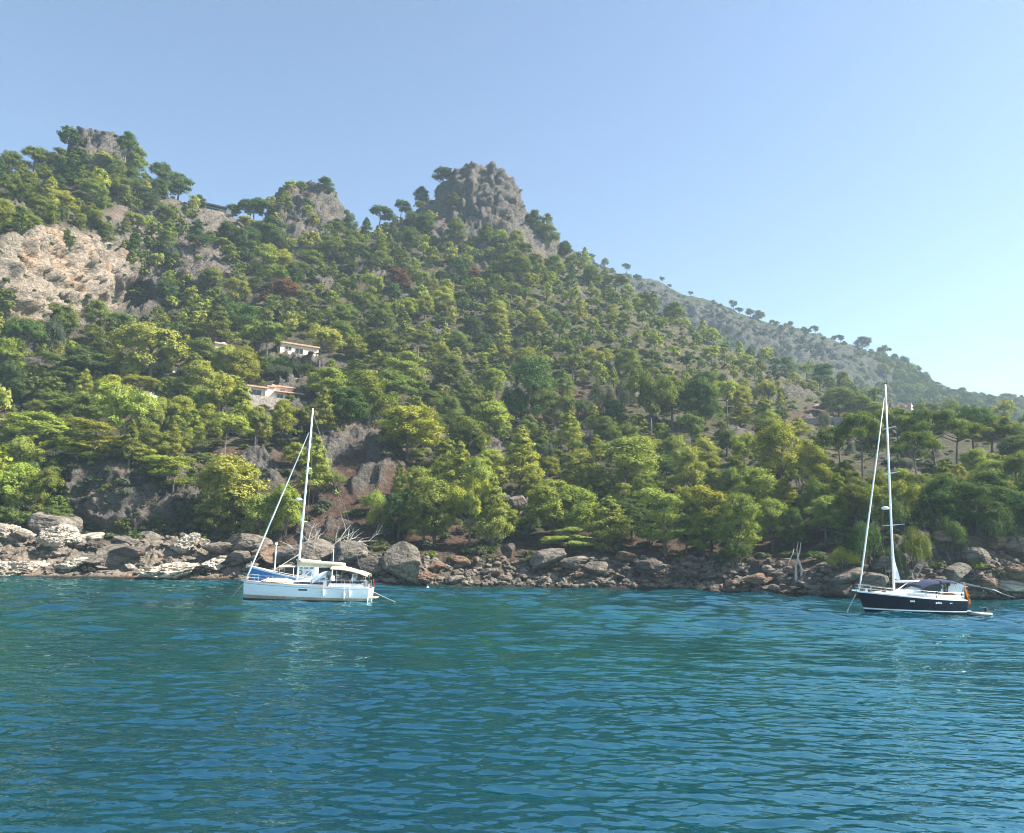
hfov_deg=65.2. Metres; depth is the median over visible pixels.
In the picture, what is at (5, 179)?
pine tree
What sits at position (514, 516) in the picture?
pine tree
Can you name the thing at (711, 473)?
pine tree
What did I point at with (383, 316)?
pine tree
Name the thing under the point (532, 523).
pine tree
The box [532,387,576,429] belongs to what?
pine tree
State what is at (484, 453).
pine tree
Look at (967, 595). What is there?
ensign
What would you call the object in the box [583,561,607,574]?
boulder
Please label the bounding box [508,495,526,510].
boulder
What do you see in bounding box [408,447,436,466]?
pine tree
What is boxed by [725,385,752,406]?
pine tree
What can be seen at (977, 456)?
pine tree
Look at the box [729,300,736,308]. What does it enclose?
pine tree
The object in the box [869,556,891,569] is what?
boulder
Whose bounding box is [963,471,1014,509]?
pine tree
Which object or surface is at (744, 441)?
pine tree
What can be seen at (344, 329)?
pine tree
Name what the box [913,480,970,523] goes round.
pine tree
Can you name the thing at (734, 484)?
pine tree
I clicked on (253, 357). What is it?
pine tree
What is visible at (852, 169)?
sky
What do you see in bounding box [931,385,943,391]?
pine tree
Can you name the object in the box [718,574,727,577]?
boulder
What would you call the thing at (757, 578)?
boulder
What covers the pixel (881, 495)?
pine tree
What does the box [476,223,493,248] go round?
pine tree
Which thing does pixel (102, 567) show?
boulder
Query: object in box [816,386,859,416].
pine tree
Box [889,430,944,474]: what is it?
umbrella pine
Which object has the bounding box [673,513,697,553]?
pine tree
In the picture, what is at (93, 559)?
boulder
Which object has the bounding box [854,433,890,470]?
umbrella pine
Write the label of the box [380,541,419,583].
boulder
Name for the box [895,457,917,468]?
shrub
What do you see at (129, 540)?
boulder
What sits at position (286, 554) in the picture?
boulder
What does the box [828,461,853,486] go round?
pine tree
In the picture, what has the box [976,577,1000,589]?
boulder
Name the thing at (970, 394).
pine tree
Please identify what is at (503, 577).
boulder
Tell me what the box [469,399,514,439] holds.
pine tree
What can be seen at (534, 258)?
pine tree
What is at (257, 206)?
umbrella pine
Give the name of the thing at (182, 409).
pine tree
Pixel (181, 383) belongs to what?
umbrella pine
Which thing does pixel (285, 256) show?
pine tree
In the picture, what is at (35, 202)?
pine tree
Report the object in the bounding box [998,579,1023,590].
boulder
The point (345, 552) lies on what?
boulder
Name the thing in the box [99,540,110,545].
boulder
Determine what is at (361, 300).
pine tree
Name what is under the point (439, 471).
pine tree
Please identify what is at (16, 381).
pine tree
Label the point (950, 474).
pine tree
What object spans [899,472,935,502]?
pine tree
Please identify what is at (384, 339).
pine tree
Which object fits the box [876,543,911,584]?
shrub
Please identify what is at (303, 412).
pine tree
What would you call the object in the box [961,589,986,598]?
boulder
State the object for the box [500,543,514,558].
boulder
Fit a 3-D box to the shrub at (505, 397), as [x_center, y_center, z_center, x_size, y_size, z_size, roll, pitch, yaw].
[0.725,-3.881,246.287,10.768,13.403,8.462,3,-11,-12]
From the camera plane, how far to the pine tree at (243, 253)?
330.92 m
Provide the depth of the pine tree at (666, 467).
183.70 m
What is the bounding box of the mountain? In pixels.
[427,199,1012,420]
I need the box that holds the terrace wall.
[801,417,842,425]
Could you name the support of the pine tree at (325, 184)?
on the hill
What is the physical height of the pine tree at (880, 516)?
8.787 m
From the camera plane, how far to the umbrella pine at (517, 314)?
335.75 m
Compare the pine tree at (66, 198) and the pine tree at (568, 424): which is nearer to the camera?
the pine tree at (568, 424)
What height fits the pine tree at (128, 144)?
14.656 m
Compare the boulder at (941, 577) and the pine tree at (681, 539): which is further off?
the pine tree at (681, 539)
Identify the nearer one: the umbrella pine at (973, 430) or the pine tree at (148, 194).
the umbrella pine at (973, 430)
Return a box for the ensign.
[964,583,970,606]
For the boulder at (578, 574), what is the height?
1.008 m
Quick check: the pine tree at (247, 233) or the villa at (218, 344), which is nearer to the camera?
the villa at (218, 344)
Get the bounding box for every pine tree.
[0,149,26,175]
[0,172,27,203]
[0,198,16,225]
[0,336,31,379]
[0,359,31,399]
[0,405,20,436]
[0,409,71,446]
[0,431,19,445]
[0,461,46,519]
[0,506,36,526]
[1,435,45,471]
[4,176,42,204]
[4,205,37,224]
[12,466,64,511]
[18,459,44,510]
[19,145,55,171]
[22,398,56,420]
[25,195,59,224]
[31,216,45,226]
[32,391,80,413]
[33,350,80,384]
[34,164,53,179]
[39,176,61,207]
[42,457,63,493]
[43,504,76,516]
[44,147,73,172]
[44,174,67,189]
[47,302,80,328]
[50,190,80,212]
[51,436,108,463]
[55,393,110,422]
[58,413,83,434]
[59,343,113,371]
[61,417,123,453]
[62,228,81,246]
[64,170,79,185]
[71,213,87,228]
[72,368,93,394]
[73,202,113,230]
[75,322,108,347]
[78,178,110,209]
[82,300,113,325]
[88,380,158,435]
[89,374,133,415]
[97,312,137,343]
[99,221,118,240]
[100,347,126,373]
[102,157,126,177]
[105,319,190,378]
[106,173,133,201]
[113,419,145,472]
[115,131,139,162]
[118,216,132,234]
[122,165,146,193]
[125,287,148,301]
[126,228,146,261]
[126,444,156,468]
[127,146,150,179]
[130,396,164,429]
[132,185,162,214]
[137,423,171,454]
[137,455,204,493]
[147,161,174,191]
[147,395,177,431]
[151,179,168,196]
[151,216,179,248]
[153,201,180,220]
[154,277,179,304]
[155,347,176,377]
[161,420,185,455]
[163,171,194,199]
[164,395,194,426]
[174,359,220,400]
[179,322,203,338]
[180,408,211,448]
[180,431,197,451]
[183,219,211,253]
[184,337,217,366]
[185,385,219,417]
[189,451,269,524]
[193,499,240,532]
[194,194,206,207]
[194,303,234,341]
[196,266,223,289]
[196,403,224,443]
[204,371,237,411]
[209,344,237,373]
[216,220,238,245]
[218,382,252,435]
[221,276,251,301]
[224,302,260,329]
[224,344,260,380]
[225,204,241,216]
[226,382,254,435]
[231,245,251,262]
[232,347,264,384]
[233,225,261,250]
[237,228,260,253]
[237,492,284,536]
[246,405,272,444]
[248,214,291,244]
[248,320,270,350]
[249,243,280,270]
[256,289,268,301]
[265,483,303,535]
[269,278,299,297]
[269,398,297,438]
[272,248,295,268]
[279,441,306,467]
[285,261,304,283]
[287,249,324,279]
[290,403,316,430]
[291,289,318,311]
[294,434,338,502]
[297,367,352,393]
[308,386,344,435]
[310,234,343,260]
[315,177,335,193]
[328,218,347,233]
[328,386,370,431]
[330,303,359,321]
[330,320,356,349]
[336,358,369,377]
[339,369,397,425]
[341,333,369,357]
[342,235,359,258]
[343,213,357,230]
[346,289,377,317]
[350,243,375,263]
[359,217,371,241]
[360,272,385,294]
[362,301,395,329]
[362,328,402,352]
[365,235,394,270]
[370,404,448,460]
[376,367,418,395]
[377,415,409,437]
[378,350,430,381]
[378,352,393,368]
[381,489,418,537]
[383,267,410,293]
[390,462,408,493]
[394,246,412,270]
[394,465,432,528]
[399,297,419,319]
[399,492,448,547]
[402,227,421,251]
[404,476,458,545]
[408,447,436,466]
[410,269,431,293]
[412,186,430,203]
[413,212,434,233]
[414,390,445,406]
[416,295,434,320]
[417,407,448,431]
[427,341,452,371]
[427,464,450,482]
[428,437,462,469]
[430,166,453,181]
[430,285,456,313]
[431,354,466,393]
[434,395,464,433]
[441,440,479,493]
[444,216,468,246]
[445,478,493,544]
[446,192,460,205]
[446,330,472,352]
[446,414,493,451]
[455,388,488,413]
[455,455,491,503]
[457,315,486,344]
[466,267,481,277]
[468,475,515,546]
[469,355,491,386]
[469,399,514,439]
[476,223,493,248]
[478,368,506,392]
[478,448,506,475]
[479,447,500,483]
[481,222,496,238]
[483,300,507,319]
[486,313,509,334]
[495,250,533,279]
[495,346,515,368]
[495,427,547,483]
[503,509,524,527]
[504,354,558,417]
[506,230,525,249]
[512,346,535,367]
[516,473,541,498]
[519,413,538,439]
[519,504,540,528]
[523,309,547,330]
[523,478,582,540]
[524,437,549,466]
[525,209,543,231]
[525,253,544,266]
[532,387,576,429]
[535,456,559,477]
[536,223,561,242]
[540,525,602,551]
[542,254,564,276]
[547,484,598,532]
[548,311,571,340]
[548,368,576,396]
[551,409,585,451]
[554,338,579,355]
[556,447,599,486]
[557,241,572,257]
[560,285,582,311]
[580,265,602,282]
[581,347,605,371]
[582,403,601,429]
[584,494,636,548]
[586,434,606,462]
[591,415,618,442]
[592,433,667,487]
[595,475,615,496]
[599,399,629,426]
[601,258,608,264]
[606,423,639,440]
[609,481,631,501]
[610,349,641,379]
[611,498,655,539]
[622,263,630,269]
[624,366,676,434]
[629,472,656,514]
[629,487,704,555]
[633,274,641,281]
[634,291,651,303]
[638,436,664,454]
[647,472,674,506]
[652,374,689,427]
[653,454,677,475]
[659,301,685,318]
[659,435,689,467]
[669,446,707,486]
[672,485,703,514]
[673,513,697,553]
[675,413,706,444]
[676,375,725,422]
[681,484,734,557]
[684,511,721,557]
[691,370,720,384]
[693,436,722,463]
[700,457,721,490]
[709,491,763,563]
[712,465,746,503]
[714,429,736,456]
[717,496,754,556]
[719,454,747,473]
[719,479,744,497]
[723,401,755,427]
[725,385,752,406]
[725,466,782,521]
[728,432,759,464]
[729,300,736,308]
[734,307,743,313]
[745,308,754,316]
[745,462,779,484]
[748,397,783,428]
[749,420,811,477]
[751,310,765,320]
[751,497,789,551]
[753,380,781,402]
[754,416,784,449]
[769,476,797,511]
[777,506,809,550]
[790,417,815,436]
[792,438,836,475]
[800,326,811,337]
[801,480,831,493]
[803,362,835,389]
[803,494,849,542]
[809,462,835,484]
[810,325,819,333]
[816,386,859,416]
[827,473,851,506]
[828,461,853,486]
[834,334,844,341]
[835,483,872,525]
[842,394,872,413]
[844,471,867,488]
[852,336,872,348]
[857,401,890,413]
[863,479,921,533]
[864,474,887,496]
[885,467,910,483]
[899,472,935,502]
[904,498,929,519]
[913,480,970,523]
[924,470,956,484]
[925,475,961,522]
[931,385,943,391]
[944,388,957,393]
[945,403,970,429]
[953,473,987,483]
[953,482,1008,531]
[957,387,967,391]
[958,447,992,475]
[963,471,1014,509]
[964,392,973,398]
[967,459,1020,488]
[971,486,1022,535]
[977,392,990,398]
[991,479,1023,508]
[995,433,1023,458]
[996,393,1015,399]
[998,447,1023,489]
[999,490,1023,556]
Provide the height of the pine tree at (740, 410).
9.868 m
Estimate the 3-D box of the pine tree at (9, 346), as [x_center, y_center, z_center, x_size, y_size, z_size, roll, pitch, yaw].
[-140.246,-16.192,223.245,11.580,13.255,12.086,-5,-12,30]
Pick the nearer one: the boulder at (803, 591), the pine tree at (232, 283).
the boulder at (803, 591)
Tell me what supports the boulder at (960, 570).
on the hill
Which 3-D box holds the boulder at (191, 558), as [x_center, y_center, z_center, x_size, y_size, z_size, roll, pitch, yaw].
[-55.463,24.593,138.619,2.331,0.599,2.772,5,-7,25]
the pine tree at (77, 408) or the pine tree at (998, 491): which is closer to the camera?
the pine tree at (998, 491)
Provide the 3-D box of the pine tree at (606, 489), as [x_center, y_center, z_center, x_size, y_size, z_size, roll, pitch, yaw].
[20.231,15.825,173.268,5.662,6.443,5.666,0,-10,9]
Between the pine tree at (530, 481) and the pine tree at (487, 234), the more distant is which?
the pine tree at (487, 234)
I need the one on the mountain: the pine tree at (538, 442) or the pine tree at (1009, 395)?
the pine tree at (1009, 395)
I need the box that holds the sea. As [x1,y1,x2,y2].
[0,575,1023,832]
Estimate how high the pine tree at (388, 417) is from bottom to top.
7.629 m
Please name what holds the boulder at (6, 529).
on the hill
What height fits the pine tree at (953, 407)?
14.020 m
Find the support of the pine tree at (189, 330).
on the hill
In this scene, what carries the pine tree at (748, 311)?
on the mountain
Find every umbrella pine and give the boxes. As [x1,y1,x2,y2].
[33,388,52,408]
[37,440,65,458]
[88,151,112,172]
[119,374,164,390]
[124,211,148,229]
[168,379,195,394]
[210,412,253,455]
[215,237,231,245]
[233,320,287,355]
[236,196,270,218]
[236,198,264,226]
[237,215,254,225]
[248,409,271,445]
[254,264,289,288]
[303,323,345,370]
[342,229,358,237]
[369,204,395,223]
[394,199,412,216]
[404,327,416,340]
[404,330,432,355]
[428,255,440,266]
[437,269,447,279]
[470,351,489,358]
[502,281,523,302]
[507,310,524,327]
[555,354,585,379]
[562,304,573,316]
[584,297,600,308]
[601,273,629,290]
[645,367,660,377]
[672,317,690,336]
[688,345,699,354]
[709,378,739,424]
[732,360,740,365]
[808,435,823,442]
[810,424,854,473]
[832,410,884,480]
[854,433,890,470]
[870,406,926,462]
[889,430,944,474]
[896,408,972,474]
[928,418,988,463]
[954,403,997,461]
[968,416,1018,452]
[980,421,1023,454]
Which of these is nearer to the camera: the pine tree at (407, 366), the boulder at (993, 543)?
the boulder at (993, 543)
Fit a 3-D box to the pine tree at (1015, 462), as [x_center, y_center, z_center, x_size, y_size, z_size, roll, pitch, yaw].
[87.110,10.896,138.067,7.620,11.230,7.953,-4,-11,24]
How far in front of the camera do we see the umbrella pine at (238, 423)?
181.85 m
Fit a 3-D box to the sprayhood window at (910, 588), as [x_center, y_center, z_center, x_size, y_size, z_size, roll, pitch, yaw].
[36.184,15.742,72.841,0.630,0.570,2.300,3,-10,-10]
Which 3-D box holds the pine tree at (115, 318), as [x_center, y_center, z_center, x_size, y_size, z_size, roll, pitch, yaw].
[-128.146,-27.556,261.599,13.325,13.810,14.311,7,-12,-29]
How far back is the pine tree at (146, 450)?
159.89 m
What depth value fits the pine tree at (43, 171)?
301.07 m
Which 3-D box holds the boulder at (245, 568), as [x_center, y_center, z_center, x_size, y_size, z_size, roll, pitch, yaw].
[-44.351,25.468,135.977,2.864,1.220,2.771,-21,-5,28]
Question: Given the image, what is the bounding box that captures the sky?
[0,0,1023,398]
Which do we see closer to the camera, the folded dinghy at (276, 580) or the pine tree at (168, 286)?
the folded dinghy at (276, 580)
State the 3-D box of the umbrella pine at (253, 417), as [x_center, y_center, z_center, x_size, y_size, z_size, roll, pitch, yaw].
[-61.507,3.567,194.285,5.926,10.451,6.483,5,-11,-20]
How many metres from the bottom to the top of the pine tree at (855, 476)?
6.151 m
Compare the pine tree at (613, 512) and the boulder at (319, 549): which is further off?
the pine tree at (613, 512)
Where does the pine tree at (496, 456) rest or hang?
on the hill
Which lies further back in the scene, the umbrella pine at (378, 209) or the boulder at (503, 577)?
the umbrella pine at (378, 209)
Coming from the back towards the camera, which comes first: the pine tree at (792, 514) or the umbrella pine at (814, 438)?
the umbrella pine at (814, 438)
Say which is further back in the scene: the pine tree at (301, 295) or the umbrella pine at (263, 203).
the umbrella pine at (263, 203)
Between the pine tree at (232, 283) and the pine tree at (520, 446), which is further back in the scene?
the pine tree at (232, 283)
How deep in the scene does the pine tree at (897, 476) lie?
138.17 m
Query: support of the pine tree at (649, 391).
on the hill
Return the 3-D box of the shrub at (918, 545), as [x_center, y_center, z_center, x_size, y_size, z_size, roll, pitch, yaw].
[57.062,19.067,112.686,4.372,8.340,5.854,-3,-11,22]
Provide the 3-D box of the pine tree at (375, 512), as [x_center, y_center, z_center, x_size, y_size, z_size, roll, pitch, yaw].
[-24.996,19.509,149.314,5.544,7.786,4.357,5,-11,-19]
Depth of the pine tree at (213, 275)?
305.09 m
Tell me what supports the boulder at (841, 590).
on the hill
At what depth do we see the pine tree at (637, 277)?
790.35 m
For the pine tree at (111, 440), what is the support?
on the hill
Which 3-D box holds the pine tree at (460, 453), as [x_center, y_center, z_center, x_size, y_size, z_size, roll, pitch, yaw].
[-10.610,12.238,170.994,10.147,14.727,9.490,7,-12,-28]
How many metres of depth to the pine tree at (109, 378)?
212.37 m
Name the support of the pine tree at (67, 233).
on the hill
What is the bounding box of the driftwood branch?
[960,582,1014,597]
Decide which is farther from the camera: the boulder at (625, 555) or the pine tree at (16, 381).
the pine tree at (16, 381)
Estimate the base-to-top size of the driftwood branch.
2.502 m
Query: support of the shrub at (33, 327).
on the hill
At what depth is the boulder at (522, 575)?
131.14 m
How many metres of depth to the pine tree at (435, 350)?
281.71 m
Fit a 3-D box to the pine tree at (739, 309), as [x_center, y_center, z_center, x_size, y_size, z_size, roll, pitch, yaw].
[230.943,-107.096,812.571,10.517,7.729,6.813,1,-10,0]
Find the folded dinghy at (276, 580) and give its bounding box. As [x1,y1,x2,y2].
[261,577,293,581]
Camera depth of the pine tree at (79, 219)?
273.81 m
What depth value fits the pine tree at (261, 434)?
195.07 m
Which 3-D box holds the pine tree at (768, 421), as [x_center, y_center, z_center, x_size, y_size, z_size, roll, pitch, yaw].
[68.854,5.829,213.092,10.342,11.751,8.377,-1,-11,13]
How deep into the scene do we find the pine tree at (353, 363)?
253.82 m
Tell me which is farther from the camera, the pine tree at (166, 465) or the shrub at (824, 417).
the shrub at (824, 417)
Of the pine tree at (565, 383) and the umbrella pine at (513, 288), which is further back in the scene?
the umbrella pine at (513, 288)
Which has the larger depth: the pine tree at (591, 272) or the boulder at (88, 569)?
the pine tree at (591, 272)
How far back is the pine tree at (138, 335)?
236.53 m
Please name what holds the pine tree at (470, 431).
on the hill
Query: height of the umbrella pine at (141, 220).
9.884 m
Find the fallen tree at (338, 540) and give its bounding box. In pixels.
[280,518,384,555]
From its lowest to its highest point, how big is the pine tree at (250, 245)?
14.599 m
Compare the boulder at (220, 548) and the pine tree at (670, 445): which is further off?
the pine tree at (670, 445)
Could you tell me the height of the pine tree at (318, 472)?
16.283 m
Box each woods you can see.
[0,125,1023,523]
[575,251,1023,424]
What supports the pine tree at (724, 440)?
on the hill
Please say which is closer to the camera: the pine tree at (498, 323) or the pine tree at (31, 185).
the pine tree at (31, 185)
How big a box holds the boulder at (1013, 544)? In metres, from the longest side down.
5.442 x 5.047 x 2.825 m
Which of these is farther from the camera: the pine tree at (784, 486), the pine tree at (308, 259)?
the pine tree at (308, 259)
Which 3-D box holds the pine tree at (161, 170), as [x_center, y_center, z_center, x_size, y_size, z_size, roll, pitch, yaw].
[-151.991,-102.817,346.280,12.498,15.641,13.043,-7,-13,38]
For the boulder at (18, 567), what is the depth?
126.99 m
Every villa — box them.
[212,342,240,348]
[246,384,306,409]
[276,341,319,357]
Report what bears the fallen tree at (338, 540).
on the hill
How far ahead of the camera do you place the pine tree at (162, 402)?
194.20 m
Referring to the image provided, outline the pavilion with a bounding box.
[199,202,231,214]
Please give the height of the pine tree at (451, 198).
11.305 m
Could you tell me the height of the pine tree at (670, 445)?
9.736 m
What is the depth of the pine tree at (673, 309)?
428.67 m
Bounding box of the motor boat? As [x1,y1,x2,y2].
[248,542,334,580]
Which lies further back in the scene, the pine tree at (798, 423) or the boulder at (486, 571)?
the pine tree at (798, 423)
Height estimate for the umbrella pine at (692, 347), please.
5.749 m
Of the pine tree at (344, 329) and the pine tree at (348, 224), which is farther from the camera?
the pine tree at (348, 224)
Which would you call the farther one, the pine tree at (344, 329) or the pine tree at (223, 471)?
the pine tree at (344, 329)
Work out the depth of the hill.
239.73 m
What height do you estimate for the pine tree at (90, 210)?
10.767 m
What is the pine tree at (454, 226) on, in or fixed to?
on the hill
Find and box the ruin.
[890,402,912,411]
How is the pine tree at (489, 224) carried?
on the hill
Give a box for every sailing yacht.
[230,401,394,601]
[847,381,968,615]
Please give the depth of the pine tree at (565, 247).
429.49 m
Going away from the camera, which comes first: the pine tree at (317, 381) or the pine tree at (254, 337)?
the pine tree at (317, 381)
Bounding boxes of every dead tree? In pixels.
[784,543,800,580]
[796,544,810,575]
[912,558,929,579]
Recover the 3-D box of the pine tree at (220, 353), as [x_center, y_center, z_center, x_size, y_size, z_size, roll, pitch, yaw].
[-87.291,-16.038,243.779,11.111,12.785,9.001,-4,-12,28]
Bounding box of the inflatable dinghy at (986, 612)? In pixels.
[967,608,992,615]
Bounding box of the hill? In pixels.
[0,126,1023,599]
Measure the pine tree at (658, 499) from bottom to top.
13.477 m
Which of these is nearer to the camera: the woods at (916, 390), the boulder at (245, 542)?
the boulder at (245, 542)
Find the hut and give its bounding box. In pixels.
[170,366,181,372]
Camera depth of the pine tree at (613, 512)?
143.89 m
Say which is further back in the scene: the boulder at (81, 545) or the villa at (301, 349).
the villa at (301, 349)
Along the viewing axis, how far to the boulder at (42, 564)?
131.65 m
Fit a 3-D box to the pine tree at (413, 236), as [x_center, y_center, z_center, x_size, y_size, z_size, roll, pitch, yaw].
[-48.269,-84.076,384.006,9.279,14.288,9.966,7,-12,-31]
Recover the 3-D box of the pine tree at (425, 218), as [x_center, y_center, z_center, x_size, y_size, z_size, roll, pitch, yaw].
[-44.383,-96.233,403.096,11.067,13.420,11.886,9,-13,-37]
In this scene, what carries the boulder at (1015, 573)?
on the hill
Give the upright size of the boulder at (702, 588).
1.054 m
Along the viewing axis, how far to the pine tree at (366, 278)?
332.54 m
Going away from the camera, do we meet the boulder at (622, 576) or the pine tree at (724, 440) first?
the boulder at (622, 576)
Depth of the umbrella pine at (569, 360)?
295.12 m
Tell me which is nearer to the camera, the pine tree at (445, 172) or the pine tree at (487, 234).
the pine tree at (487, 234)
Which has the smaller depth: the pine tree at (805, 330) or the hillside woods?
the hillside woods
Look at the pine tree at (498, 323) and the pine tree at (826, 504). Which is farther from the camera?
the pine tree at (498, 323)
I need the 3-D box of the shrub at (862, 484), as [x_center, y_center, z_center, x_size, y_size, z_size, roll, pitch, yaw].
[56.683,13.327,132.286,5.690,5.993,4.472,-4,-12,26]
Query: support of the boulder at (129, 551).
on the hill
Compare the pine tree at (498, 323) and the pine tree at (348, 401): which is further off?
the pine tree at (498, 323)
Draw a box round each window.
[206,206,218,210]
[250,389,261,395]
[293,582,323,584]
[295,348,302,354]
[903,586,920,590]
[908,591,932,595]
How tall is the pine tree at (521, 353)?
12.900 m
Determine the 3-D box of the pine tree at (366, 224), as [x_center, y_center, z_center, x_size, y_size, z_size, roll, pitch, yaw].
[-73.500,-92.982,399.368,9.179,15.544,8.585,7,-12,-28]
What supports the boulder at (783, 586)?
on the hill
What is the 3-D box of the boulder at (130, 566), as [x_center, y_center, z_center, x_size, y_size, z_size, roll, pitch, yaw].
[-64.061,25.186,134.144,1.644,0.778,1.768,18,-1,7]
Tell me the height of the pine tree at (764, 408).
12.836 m
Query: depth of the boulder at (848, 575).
110.03 m
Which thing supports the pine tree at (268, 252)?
on the hill
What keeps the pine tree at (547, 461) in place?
on the hill
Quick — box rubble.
[0,529,1023,599]
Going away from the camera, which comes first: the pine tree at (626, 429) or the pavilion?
the pine tree at (626, 429)
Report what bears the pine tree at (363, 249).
on the hill
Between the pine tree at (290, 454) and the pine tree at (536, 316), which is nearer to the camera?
the pine tree at (290, 454)
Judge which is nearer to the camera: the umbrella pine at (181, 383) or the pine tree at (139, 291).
the umbrella pine at (181, 383)
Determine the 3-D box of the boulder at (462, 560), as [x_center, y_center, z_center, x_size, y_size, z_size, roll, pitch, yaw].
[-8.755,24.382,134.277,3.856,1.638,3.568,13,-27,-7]
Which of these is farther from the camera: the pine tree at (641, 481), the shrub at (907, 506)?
the pine tree at (641, 481)
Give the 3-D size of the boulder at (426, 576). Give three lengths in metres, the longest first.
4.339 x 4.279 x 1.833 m
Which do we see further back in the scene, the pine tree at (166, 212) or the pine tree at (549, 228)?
the pine tree at (549, 228)
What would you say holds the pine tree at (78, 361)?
on the hill
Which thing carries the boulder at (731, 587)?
on the rubble
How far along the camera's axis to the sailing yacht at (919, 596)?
71.81 m
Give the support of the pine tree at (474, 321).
on the hill
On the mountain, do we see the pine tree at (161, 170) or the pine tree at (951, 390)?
the pine tree at (951, 390)
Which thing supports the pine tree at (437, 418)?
on the hill
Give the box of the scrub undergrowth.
[0,131,1023,575]
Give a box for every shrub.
[0,314,53,345]
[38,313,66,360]
[95,361,125,374]
[164,243,178,255]
[259,354,295,368]
[264,362,292,379]
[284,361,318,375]
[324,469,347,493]
[359,489,386,507]
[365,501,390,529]
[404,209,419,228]
[499,384,527,414]
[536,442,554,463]
[576,394,595,420]
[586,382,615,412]
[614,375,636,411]
[634,510,667,548]
[718,532,753,568]
[798,475,829,509]
[818,411,830,426]
[825,546,864,570]
[838,479,870,505]
[844,516,882,565]
[867,470,895,486]
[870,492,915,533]
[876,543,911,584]
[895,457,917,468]
[899,522,932,572]
[901,498,927,513]
[931,513,969,561]
[973,493,1014,550]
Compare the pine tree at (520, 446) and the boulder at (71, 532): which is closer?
the boulder at (71, 532)
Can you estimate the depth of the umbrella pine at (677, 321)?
394.99 m
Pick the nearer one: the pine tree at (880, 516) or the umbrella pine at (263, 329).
the pine tree at (880, 516)
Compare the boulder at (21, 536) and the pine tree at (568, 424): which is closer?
the boulder at (21, 536)
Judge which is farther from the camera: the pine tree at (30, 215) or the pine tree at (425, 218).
the pine tree at (425, 218)
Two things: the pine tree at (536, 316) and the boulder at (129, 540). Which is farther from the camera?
the pine tree at (536, 316)
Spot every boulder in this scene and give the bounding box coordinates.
[0,523,36,542]
[0,560,36,576]
[10,532,29,541]
[27,511,82,535]
[28,536,37,540]
[29,560,49,570]
[35,532,67,548]
[39,528,48,533]
[47,524,81,544]
[54,557,87,569]
[71,539,88,549]
[77,552,104,564]
[80,532,104,541]
[82,567,96,572]
[85,539,103,549]
[91,543,130,567]
[95,565,108,569]
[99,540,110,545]
[109,546,145,556]
[111,536,139,544]
[125,563,134,568]
[134,562,202,579]
[138,531,163,544]
[168,532,200,553]
[185,556,198,559]
[187,568,222,574]
[192,552,200,556]
[201,558,225,569]
[202,542,232,553]
[224,550,250,565]
[227,533,272,554]
[243,563,258,570]
[251,546,283,566]
[273,545,298,562]
[296,539,334,560]
[331,540,367,565]
[355,557,383,573]
[377,570,387,574]
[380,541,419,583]
[417,571,438,582]
[428,560,446,570]
[445,575,464,583]
[449,555,470,566]
[463,542,476,547]
[480,568,492,573]
[491,569,503,577]
[498,575,512,579]
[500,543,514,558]
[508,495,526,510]
[518,574,529,577]
[529,548,566,570]
[537,577,548,582]
[558,556,588,569]
[575,572,583,577]
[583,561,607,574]
[615,551,636,561]
[615,573,624,578]
[634,558,661,572]
[651,577,663,583]
[695,586,706,590]
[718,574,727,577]
[724,580,739,586]
[727,585,735,590]
[739,584,750,588]
[744,573,765,584]
[762,577,772,584]
[778,585,787,589]
[790,585,803,590]
[796,589,808,594]
[803,583,813,589]
[812,404,827,409]
[825,582,857,597]
[830,567,860,583]
[853,572,888,590]
[856,563,870,569]
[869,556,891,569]
[886,567,897,572]
[932,530,951,542]
[934,576,946,579]
[943,562,971,583]
[957,547,991,568]
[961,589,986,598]
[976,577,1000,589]
[985,535,1006,549]
[997,534,1023,553]
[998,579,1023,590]
[1003,566,1023,582]
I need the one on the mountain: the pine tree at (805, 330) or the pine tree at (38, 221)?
the pine tree at (805, 330)
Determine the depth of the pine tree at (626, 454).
174.15 m
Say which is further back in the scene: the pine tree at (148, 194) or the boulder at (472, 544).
the pine tree at (148, 194)
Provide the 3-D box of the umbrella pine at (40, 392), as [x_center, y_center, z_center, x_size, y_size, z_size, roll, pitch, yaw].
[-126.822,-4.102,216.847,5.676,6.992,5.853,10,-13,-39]
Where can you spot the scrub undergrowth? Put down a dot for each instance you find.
(836, 537)
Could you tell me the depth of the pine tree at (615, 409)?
234.22 m
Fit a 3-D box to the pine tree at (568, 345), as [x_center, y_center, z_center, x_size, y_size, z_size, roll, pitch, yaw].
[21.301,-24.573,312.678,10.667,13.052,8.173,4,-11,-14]
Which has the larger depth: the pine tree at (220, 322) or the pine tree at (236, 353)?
the pine tree at (220, 322)
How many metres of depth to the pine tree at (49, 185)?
267.68 m
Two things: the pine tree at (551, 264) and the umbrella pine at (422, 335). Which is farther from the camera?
the pine tree at (551, 264)
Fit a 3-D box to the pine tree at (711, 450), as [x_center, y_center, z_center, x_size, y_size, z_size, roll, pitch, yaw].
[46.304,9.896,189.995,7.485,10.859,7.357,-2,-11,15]
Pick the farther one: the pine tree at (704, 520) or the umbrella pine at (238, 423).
the umbrella pine at (238, 423)

